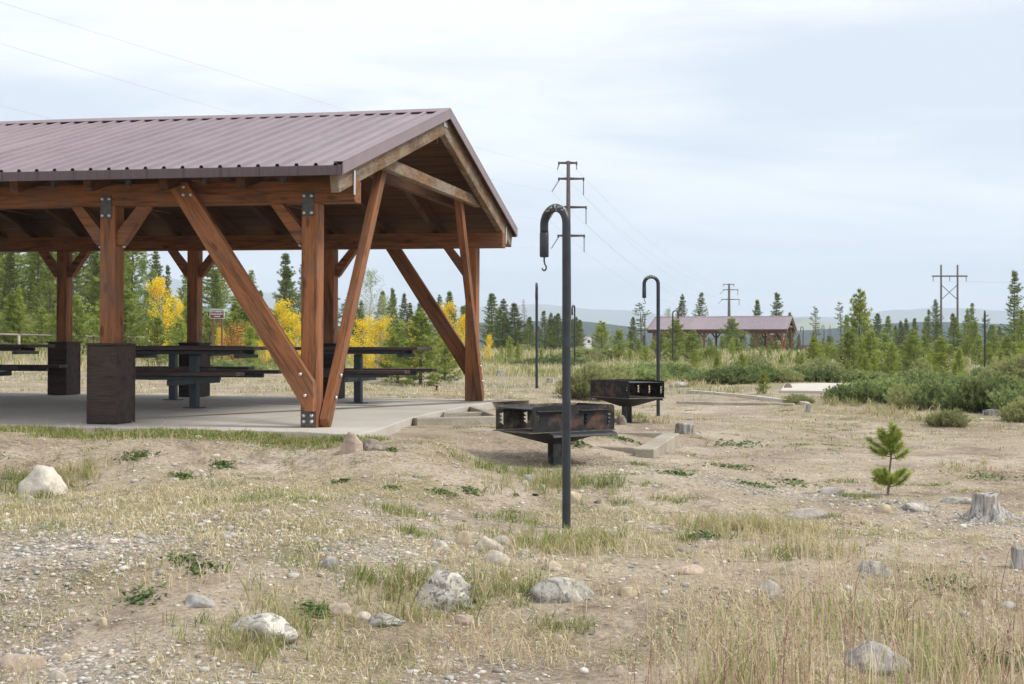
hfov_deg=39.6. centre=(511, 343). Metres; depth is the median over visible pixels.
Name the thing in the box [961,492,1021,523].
tree stump
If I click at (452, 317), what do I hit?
pine tree
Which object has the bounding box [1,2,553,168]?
power line
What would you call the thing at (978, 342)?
pine tree
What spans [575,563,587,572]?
rock
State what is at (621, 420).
rock
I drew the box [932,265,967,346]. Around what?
utility frame
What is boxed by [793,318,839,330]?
meadow hills
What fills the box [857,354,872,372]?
pine tree
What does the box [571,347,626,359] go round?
juniper shrub
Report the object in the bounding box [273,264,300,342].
pine tree
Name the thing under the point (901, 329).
pine tree
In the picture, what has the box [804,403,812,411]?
tree stump
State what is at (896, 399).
willow bush
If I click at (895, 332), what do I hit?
pine tree
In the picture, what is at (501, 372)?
tree stump
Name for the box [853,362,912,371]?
juniper shrub
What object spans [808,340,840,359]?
willow bush
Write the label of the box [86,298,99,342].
pine tree
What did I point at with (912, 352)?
pine tree
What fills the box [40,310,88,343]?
pine tree
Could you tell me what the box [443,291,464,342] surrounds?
pine tree
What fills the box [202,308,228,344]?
information kiosk
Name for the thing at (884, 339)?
pine tree
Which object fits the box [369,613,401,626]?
rock
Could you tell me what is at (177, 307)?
aspen tree
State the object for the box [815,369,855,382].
juniper shrub
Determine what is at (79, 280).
pine tree
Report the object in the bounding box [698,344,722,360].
willow bush
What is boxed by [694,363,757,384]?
juniper shrub
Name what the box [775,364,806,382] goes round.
willow bush
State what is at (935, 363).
pine tree
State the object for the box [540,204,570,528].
lantern pole
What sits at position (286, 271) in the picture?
pine tree
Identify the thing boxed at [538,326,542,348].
pine tree
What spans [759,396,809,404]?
edging timber
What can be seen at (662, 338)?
pine tree
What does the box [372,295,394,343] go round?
aspen tree
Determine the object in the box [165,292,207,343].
pine tree
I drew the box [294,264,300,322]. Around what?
pine tree
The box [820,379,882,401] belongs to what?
bush
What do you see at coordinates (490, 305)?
pine tree
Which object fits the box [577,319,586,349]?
pine tree
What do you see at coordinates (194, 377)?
picnic table
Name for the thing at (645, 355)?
pine tree
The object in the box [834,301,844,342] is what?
pine tree
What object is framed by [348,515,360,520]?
rock
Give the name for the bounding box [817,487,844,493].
rock
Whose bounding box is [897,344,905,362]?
pine tree
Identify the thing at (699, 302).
pine tree
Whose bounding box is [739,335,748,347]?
pine tree
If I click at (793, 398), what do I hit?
willow bush
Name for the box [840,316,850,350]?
pine tree
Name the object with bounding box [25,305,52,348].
pine tree
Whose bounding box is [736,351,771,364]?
willow bush
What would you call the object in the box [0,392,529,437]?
concrete pad
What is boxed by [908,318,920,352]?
pine tree
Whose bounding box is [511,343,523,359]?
pine tree
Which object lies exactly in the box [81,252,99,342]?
pine tree
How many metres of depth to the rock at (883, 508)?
11.37 m
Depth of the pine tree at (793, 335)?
139.83 m
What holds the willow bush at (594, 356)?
on the ground at (516, 453)
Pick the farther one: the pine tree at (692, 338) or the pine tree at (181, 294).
the pine tree at (181, 294)
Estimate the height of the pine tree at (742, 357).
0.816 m
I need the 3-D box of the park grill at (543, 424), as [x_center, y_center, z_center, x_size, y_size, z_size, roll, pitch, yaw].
[0.438,1.161,13.677,1.030,1.148,0.715,0,0,-35]
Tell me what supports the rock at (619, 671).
on the ground at (516, 453)
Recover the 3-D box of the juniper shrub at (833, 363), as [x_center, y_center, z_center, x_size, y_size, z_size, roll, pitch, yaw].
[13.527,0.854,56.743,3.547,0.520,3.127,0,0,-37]
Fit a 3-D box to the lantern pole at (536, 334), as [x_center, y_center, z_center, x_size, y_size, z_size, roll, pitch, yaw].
[0.544,-0.114,31.380,0.066,2.490,0.302,0,0,1]
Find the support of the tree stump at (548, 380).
on the ground at (516, 453)
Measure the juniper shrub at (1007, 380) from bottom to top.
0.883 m
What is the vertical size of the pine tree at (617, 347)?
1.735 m
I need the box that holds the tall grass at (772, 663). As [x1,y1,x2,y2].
[0,419,1023,683]
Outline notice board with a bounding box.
[210,310,223,360]
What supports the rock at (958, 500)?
on the ground at (516, 453)
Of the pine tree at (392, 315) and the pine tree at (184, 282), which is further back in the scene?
the pine tree at (184, 282)
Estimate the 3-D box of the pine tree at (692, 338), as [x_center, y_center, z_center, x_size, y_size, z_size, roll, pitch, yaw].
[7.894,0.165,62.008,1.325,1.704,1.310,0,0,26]
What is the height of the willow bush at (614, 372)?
0.829 m
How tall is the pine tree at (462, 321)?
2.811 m
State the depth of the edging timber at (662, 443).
15.18 m
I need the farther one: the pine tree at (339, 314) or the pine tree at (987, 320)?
the pine tree at (987, 320)
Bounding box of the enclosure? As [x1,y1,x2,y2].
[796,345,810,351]
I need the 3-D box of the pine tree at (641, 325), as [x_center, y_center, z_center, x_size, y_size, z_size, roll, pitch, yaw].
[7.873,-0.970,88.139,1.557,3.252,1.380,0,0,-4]
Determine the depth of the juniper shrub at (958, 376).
31.65 m
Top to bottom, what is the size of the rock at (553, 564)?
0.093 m
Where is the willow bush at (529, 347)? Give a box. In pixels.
[521,343,534,351]
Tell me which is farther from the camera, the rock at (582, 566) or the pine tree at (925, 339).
the pine tree at (925, 339)
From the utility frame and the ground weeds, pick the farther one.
the utility frame
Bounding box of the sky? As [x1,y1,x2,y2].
[0,0,1023,317]
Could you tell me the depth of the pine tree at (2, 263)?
65.50 m
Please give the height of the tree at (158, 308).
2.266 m
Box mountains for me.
[30,277,1017,327]
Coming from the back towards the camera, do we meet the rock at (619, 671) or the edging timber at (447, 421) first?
the edging timber at (447, 421)
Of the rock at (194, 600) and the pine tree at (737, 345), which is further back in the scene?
the pine tree at (737, 345)
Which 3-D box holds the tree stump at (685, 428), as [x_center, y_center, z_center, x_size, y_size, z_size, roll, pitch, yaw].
[2.216,1.097,18.120,0.291,0.181,0.286,0,0,19]
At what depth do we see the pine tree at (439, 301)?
70.03 m
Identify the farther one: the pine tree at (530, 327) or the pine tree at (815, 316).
the pine tree at (815, 316)
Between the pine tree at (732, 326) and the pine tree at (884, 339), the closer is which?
the pine tree at (884, 339)
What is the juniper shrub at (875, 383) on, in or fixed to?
on the ground at (516, 453)
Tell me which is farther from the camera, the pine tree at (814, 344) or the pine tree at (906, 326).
the pine tree at (906, 326)
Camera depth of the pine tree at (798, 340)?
153.83 m
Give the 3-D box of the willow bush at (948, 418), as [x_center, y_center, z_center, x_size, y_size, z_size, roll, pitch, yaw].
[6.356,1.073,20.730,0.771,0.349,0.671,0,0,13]
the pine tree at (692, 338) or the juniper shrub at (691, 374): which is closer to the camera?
the juniper shrub at (691, 374)
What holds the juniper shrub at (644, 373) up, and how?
on the ground at (516, 453)
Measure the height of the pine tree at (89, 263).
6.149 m
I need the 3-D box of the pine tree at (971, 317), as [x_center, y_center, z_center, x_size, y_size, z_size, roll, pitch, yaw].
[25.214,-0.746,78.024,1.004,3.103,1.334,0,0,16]
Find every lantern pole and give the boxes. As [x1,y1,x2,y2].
[535,282,537,387]
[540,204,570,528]
[571,305,574,361]
[642,275,659,415]
[672,310,678,360]
[984,310,985,369]
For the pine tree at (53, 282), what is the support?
on the ground at (516, 453)
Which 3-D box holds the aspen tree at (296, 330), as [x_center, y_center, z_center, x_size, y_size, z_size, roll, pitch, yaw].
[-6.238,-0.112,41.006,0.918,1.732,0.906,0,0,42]
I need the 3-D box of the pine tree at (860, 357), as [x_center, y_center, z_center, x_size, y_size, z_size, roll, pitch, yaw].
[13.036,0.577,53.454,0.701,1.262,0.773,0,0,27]
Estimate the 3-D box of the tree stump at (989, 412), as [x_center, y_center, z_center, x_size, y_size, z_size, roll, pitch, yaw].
[7.609,1.109,22.566,0.283,0.145,0.279,0,0,34]
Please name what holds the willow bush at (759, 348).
on the ground at (516, 453)
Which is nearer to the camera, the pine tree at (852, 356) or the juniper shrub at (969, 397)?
the juniper shrub at (969, 397)
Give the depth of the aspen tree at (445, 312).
43.93 m
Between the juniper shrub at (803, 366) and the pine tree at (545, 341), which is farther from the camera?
the pine tree at (545, 341)
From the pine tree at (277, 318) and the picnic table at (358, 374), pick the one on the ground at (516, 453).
the pine tree at (277, 318)
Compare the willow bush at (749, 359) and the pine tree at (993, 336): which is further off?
the pine tree at (993, 336)
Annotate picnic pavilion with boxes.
[0,108,517,427]
[646,316,796,351]
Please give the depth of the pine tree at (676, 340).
65.92 m
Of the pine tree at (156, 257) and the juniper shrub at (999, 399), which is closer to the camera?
the juniper shrub at (999, 399)
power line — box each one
[0,43,551,191]
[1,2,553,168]
[558,170,721,286]
[577,170,732,286]
[584,196,733,297]
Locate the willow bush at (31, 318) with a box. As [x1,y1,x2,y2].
[0,314,49,343]
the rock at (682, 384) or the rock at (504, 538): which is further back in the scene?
the rock at (682, 384)
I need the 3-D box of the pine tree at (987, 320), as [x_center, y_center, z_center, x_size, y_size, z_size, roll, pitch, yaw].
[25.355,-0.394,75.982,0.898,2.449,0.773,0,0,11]
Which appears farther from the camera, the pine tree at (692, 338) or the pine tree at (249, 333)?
the pine tree at (692, 338)
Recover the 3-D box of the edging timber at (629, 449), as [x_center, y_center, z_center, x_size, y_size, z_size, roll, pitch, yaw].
[0.965,1.175,14.866,0.743,0.220,0.160,0,0,30]
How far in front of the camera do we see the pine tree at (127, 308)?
46.62 m
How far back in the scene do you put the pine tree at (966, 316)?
94.61 m
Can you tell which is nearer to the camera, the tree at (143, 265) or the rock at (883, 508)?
the rock at (883, 508)
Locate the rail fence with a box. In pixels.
[0,333,218,345]
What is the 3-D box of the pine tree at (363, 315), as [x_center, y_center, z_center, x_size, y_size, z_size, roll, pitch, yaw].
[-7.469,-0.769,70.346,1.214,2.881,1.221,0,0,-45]
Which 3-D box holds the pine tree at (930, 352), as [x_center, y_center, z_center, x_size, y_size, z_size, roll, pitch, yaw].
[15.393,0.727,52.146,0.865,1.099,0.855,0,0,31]
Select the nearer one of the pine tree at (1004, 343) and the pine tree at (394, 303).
the pine tree at (1004, 343)
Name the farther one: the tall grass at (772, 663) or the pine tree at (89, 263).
the pine tree at (89, 263)
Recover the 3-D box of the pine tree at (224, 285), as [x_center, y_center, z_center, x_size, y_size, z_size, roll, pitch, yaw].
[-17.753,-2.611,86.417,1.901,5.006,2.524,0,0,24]
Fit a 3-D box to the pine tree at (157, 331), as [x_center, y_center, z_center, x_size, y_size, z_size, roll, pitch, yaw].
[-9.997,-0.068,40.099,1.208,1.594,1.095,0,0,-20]
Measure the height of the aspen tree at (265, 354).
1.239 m
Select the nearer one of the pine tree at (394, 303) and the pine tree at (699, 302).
the pine tree at (394, 303)
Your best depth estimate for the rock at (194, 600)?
7.34 m
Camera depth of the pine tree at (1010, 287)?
71.89 m
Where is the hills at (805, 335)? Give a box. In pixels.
[88,321,1023,349]
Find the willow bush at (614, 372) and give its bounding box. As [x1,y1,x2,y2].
[577,358,633,387]
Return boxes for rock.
[0,654,46,673]
[17,465,67,495]
[25,496,33,501]
[48,670,66,679]
[59,654,71,660]
[98,617,106,625]
[185,594,216,607]
[229,613,297,644]
[260,509,269,513]
[320,556,338,569]
[327,603,351,616]
[341,432,362,453]
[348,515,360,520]
[353,611,370,619]
[363,439,387,450]
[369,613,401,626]
[415,570,473,611]
[432,540,448,548]
[452,614,474,625]
[453,531,472,545]
[471,536,503,552]
[485,550,511,564]
[493,535,510,545]
[521,475,535,482]
[529,577,593,602]
[544,561,561,570]
[552,635,562,645]
[571,491,579,503]
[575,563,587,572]
[602,530,623,535]
[613,666,623,676]
[616,415,626,424]
[619,587,636,596]
[669,382,689,387]
[674,564,705,574]
[758,580,780,594]
[783,508,827,519]
[784,383,791,387]
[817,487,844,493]
[845,641,912,675]
[856,561,894,577]
[874,504,891,512]
[900,502,929,511]
[940,497,971,504]
[976,599,984,606]
[1001,601,1014,608]
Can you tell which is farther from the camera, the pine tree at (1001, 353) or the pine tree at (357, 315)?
the pine tree at (357, 315)
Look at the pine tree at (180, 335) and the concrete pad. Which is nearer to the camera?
the concrete pad
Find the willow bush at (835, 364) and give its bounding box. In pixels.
[822,361,848,370]
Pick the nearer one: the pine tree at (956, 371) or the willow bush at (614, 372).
the willow bush at (614, 372)
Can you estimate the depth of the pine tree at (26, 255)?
63.74 m
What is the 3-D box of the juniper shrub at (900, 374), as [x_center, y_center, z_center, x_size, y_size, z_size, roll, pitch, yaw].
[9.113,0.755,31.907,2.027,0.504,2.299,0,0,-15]
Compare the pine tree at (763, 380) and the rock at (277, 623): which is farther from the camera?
the pine tree at (763, 380)
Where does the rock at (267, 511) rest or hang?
on the ground at (516, 453)
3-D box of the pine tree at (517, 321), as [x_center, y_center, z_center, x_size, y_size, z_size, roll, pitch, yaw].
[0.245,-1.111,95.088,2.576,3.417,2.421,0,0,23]
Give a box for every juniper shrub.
[178,358,278,369]
[501,353,593,368]
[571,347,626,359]
[611,362,651,369]
[629,363,674,381]
[632,360,696,370]
[660,361,696,378]
[674,367,708,382]
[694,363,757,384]
[720,358,784,382]
[781,362,827,371]
[785,364,857,382]
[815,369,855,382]
[827,361,881,369]
[839,368,889,382]
[842,375,886,399]
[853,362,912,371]
[876,367,954,382]
[877,373,912,402]
[897,365,953,393]
[908,370,971,410]
[944,372,981,386]
[947,370,1006,412]
[966,363,992,376]
[979,368,1023,393]
[985,384,1023,411]
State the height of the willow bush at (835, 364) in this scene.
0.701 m
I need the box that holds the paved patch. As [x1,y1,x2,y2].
[780,383,852,393]
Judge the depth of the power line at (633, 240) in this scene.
204.66 m
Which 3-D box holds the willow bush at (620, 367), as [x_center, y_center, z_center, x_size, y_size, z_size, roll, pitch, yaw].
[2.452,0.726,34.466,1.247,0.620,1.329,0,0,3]
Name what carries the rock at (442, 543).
on the ground at (516, 453)
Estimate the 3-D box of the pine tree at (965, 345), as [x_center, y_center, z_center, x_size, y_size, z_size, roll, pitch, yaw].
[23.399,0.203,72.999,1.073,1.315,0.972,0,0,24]
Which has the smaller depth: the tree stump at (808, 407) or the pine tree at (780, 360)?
the tree stump at (808, 407)
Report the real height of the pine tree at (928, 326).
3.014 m
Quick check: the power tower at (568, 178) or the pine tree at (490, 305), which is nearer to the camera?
the pine tree at (490, 305)
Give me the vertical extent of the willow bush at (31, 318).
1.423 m
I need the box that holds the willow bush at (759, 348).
[749,346,764,354]
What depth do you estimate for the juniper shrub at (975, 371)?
46.91 m
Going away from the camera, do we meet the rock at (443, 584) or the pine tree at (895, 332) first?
the rock at (443, 584)
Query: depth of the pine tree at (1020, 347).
45.93 m
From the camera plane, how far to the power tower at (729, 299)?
329.82 m
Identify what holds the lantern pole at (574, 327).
on the ground at (516, 453)
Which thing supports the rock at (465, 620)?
on the ground at (516, 453)
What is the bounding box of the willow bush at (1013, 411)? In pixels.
[996,394,1023,421]
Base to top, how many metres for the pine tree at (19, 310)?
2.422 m
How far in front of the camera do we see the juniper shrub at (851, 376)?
35.28 m
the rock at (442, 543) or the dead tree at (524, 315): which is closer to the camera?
the rock at (442, 543)
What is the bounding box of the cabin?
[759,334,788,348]
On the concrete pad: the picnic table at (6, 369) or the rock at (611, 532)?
the picnic table at (6, 369)
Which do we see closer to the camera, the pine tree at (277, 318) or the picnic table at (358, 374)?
the picnic table at (358, 374)
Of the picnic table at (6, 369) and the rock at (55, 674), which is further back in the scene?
the picnic table at (6, 369)
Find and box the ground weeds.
[40,408,1023,669]
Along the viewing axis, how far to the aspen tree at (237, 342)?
41.96 m
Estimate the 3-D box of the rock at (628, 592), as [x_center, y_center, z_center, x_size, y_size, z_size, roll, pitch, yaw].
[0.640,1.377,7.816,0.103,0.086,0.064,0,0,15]
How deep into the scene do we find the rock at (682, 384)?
32.00 m
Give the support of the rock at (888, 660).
on the ground at (516, 453)
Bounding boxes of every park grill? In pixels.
[492,403,617,464]
[590,379,663,422]
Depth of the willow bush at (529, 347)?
82.55 m
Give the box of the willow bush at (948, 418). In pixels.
[922,407,974,426]
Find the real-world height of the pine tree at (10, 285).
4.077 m
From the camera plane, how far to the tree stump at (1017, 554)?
8.66 m
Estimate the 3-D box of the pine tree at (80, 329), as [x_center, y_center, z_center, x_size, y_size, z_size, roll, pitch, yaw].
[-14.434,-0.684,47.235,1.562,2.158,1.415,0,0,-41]
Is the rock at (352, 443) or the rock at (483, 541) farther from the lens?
the rock at (352, 443)
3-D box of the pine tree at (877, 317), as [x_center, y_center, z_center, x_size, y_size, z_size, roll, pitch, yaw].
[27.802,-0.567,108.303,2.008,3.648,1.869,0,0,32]
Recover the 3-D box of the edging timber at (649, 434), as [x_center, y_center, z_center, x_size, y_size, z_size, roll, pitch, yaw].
[1.427,1.160,17.396,1.058,0.160,0.080,0,0,7]
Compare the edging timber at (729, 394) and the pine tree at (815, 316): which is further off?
the pine tree at (815, 316)
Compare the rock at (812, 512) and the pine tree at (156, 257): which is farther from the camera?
the pine tree at (156, 257)
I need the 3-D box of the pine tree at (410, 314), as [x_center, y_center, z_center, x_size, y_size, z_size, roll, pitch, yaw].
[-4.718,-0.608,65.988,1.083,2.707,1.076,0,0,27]
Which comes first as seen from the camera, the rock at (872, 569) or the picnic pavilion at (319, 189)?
the rock at (872, 569)
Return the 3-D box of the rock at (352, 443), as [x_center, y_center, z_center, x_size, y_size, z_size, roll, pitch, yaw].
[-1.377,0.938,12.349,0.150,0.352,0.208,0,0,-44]
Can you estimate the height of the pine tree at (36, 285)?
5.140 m
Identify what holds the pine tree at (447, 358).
on the ground at (516, 453)
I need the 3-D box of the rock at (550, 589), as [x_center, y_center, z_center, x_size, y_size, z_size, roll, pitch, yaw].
[0.273,1.396,7.791,0.358,0.232,0.158,0,0,3]
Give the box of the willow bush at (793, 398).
[781,393,815,403]
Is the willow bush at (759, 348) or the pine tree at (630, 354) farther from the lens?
the willow bush at (759, 348)
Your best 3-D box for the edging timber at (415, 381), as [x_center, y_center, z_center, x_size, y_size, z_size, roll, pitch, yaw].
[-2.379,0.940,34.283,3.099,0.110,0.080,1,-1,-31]
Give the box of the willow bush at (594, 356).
[583,351,607,361]
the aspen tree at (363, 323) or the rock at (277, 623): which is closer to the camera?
the rock at (277, 623)
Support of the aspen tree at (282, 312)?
on the ground at (516, 453)
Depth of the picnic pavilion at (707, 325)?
121.64 m
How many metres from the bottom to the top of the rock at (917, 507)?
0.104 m
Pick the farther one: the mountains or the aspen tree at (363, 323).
the mountains
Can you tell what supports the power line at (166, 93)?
attached to the power tower at (568, 178)
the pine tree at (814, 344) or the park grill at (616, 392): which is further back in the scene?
the pine tree at (814, 344)
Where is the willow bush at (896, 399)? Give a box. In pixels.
[882,379,928,410]
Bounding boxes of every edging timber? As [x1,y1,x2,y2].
[363,380,464,382]
[413,416,495,425]
[442,412,482,416]
[469,406,501,422]
[597,445,637,453]
[617,432,671,437]
[635,433,678,458]
[676,401,794,405]
[688,390,758,399]
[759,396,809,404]
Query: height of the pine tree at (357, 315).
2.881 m
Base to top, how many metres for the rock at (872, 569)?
0.163 m
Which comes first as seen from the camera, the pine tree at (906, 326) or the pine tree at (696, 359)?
the pine tree at (696, 359)
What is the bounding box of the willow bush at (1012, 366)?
[979,351,1023,379]
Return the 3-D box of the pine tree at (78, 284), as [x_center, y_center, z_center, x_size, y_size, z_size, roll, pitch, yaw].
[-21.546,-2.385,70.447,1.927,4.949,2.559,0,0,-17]
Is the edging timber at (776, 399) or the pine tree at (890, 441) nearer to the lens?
the pine tree at (890, 441)
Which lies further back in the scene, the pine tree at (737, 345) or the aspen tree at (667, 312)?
the aspen tree at (667, 312)
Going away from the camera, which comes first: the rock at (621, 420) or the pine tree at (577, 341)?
the rock at (621, 420)
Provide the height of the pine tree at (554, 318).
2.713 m
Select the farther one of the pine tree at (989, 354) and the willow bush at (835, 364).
the pine tree at (989, 354)
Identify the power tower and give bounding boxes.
[549,161,586,251]
[718,284,739,348]
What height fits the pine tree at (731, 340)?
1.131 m
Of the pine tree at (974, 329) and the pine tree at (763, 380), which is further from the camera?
the pine tree at (974, 329)
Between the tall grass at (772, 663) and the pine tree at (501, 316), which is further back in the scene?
the pine tree at (501, 316)
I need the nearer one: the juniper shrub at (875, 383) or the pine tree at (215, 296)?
the juniper shrub at (875, 383)
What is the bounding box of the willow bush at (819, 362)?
[801,356,830,367]
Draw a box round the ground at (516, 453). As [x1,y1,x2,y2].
[0,343,1023,683]
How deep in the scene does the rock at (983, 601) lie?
7.87 m
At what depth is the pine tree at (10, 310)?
50.00 m
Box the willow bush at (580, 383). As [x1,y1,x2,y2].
[552,363,615,399]
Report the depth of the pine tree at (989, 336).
114.95 m
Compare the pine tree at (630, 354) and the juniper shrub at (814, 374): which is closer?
the juniper shrub at (814, 374)
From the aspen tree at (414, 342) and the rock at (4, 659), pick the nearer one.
the rock at (4, 659)
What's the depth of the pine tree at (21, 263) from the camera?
76.37 m
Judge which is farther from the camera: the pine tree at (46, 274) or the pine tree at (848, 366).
the pine tree at (46, 274)
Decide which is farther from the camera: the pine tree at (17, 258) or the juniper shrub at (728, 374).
the pine tree at (17, 258)
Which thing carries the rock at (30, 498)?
on the ground at (516, 453)
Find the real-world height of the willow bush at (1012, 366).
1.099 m
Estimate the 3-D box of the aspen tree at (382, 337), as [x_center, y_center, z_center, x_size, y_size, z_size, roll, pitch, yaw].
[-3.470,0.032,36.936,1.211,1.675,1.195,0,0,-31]
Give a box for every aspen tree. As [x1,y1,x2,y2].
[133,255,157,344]
[144,274,182,345]
[169,301,186,345]
[214,328,226,358]
[215,321,247,361]
[254,295,299,352]
[257,338,270,364]
[285,312,300,355]
[347,314,379,367]
[356,268,385,357]
[356,314,397,367]
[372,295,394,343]
[408,320,422,375]
[433,301,464,365]
[455,314,464,343]
[483,334,493,359]
[662,306,671,315]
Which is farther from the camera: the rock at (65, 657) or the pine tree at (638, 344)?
the pine tree at (638, 344)
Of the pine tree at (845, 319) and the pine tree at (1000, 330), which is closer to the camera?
the pine tree at (845, 319)
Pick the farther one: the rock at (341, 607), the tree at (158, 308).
the tree at (158, 308)
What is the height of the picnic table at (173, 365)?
0.780 m
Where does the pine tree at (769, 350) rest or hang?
on the ground at (516, 453)
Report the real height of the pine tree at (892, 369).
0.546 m
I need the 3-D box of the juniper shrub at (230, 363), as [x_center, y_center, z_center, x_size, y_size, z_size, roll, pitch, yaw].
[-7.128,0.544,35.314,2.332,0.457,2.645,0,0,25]
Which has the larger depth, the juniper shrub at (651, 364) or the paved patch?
the juniper shrub at (651, 364)
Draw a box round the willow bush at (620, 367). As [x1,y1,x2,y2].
[598,361,637,378]
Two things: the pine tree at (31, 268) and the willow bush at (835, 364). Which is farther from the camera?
the pine tree at (31, 268)
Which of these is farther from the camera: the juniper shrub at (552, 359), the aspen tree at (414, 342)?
the juniper shrub at (552, 359)
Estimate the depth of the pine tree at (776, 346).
91.93 m
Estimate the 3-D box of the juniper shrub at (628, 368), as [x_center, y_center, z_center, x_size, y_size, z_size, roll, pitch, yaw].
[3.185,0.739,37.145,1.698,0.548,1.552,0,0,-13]
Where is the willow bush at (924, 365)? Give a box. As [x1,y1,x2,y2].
[908,357,950,374]
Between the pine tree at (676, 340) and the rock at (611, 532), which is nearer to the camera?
the rock at (611, 532)
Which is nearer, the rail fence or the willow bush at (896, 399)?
the willow bush at (896, 399)
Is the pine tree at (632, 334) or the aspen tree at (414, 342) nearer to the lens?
the aspen tree at (414, 342)
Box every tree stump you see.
[495,370,504,375]
[546,378,554,382]
[675,422,695,433]
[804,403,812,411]
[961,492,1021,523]
[982,409,999,415]
[1010,546,1023,569]
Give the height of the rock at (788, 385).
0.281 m
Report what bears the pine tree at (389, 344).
on the ground at (516, 453)
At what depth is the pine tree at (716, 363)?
45.55 m
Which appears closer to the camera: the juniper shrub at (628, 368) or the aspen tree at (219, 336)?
the juniper shrub at (628, 368)
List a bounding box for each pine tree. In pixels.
[0,252,21,319]
[0,252,27,320]
[0,252,29,321]
[0,290,32,347]
[3,286,35,343]
[6,252,36,308]
[6,252,56,342]
[12,252,44,320]
[22,253,55,311]
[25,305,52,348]
[26,252,56,334]
[32,252,56,333]
[40,252,96,333]
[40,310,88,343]
[43,305,77,341]
[54,292,99,352]
[73,252,88,337]
[77,252,99,335]
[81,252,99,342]
[83,251,141,339]
[83,257,99,324]
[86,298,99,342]
[95,285,152,345]
[123,251,152,339]
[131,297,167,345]
[139,315,175,365]
[146,251,173,331]
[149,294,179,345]
[158,264,173,333]
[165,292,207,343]
[168,316,186,363]
[175,275,186,302]
[177,286,185,306]
[202,263,239,336]
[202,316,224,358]
[204,269,229,332]
[205,272,231,325]
[215,294,258,345]
[230,311,263,354]
[238,324,264,364]
[248,270,258,287]
[262,297,298,362]
[270,252,300,341]
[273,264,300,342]
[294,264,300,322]
[338,293,357,335]
[338,298,341,333]
[351,301,362,345]
[352,301,372,345]
[371,290,387,346]
[373,319,416,382]
[377,294,402,346]
[383,288,398,345]
[383,308,455,385]
[398,293,408,329]
[403,303,413,339]
[424,331,462,380]
[431,295,442,346]
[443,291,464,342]
[447,302,455,329]
[460,305,464,344]
[479,293,510,348]
[489,298,517,349]
[499,302,531,348]
[503,336,515,360]
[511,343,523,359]
[520,317,540,349]
[538,311,553,349]
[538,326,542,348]
[543,313,556,349]
[543,315,560,348]
[547,313,561,350]
[571,317,585,349]
[571,318,579,348]
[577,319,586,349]
[590,320,614,350]
[608,328,631,362]
[625,350,633,361]
[626,317,639,352]
[627,302,651,346]
[633,339,643,352]
[638,345,652,362]
[648,330,671,361]
[661,317,687,361]
[670,294,687,346]
[678,329,707,364]
[687,293,713,348]
[689,349,701,368]
[709,355,721,369]
[718,316,748,349]
[719,340,726,350]
[725,338,736,356]
[730,338,741,353]
[735,352,748,365]
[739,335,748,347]
[747,299,769,349]
[754,370,770,393]
[760,292,788,349]
[766,345,773,359]
[772,341,781,352]
[778,354,784,365]
[783,312,797,349]
[793,351,800,363]
[794,334,801,347]
[794,352,805,367]
[797,336,828,362]
[809,306,820,337]
[825,334,832,345]
[830,329,868,371]
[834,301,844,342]
[839,287,880,361]
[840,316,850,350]
[844,361,852,371]
[855,330,885,371]
[855,342,867,367]
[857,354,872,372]
[865,420,912,494]
[869,352,879,371]
[871,313,882,345]
[876,333,891,362]
[877,315,897,349]
[877,342,904,372]
[880,343,901,373]
[889,365,894,374]
[892,325,900,345]
[894,320,906,349]
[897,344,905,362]
[898,334,929,363]
[899,328,926,370]
[902,318,909,343]
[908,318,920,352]
[918,335,933,359]
[918,335,959,375]
[920,316,931,348]
[921,309,934,349]
[921,349,934,364]
[928,299,949,348]
[944,313,964,356]
[949,317,964,350]
[950,347,969,375]
[951,361,962,376]
[958,308,970,343]
[958,336,971,359]
[963,303,980,342]
[965,321,981,358]
[967,334,987,364]
[977,341,996,368]
[980,315,993,344]
[982,325,996,350]
[988,324,1001,357]
[992,334,1017,364]
[995,326,1003,344]
[996,270,1023,352]
[998,349,1006,362]
[1011,310,1023,355]
[1014,342,1023,362]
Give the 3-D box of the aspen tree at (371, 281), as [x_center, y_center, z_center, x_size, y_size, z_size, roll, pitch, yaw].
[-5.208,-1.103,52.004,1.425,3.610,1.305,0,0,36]
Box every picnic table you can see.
[0,344,67,375]
[135,346,281,407]
[135,354,254,399]
[294,347,436,402]
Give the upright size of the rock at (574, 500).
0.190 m
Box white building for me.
[582,335,591,348]
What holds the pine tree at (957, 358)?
on the ground at (516, 453)
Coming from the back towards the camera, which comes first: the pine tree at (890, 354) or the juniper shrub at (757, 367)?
the pine tree at (890, 354)
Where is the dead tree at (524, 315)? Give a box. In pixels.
[521,301,528,345]
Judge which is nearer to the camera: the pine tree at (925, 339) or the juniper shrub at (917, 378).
the juniper shrub at (917, 378)
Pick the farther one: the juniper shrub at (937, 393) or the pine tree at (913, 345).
the pine tree at (913, 345)

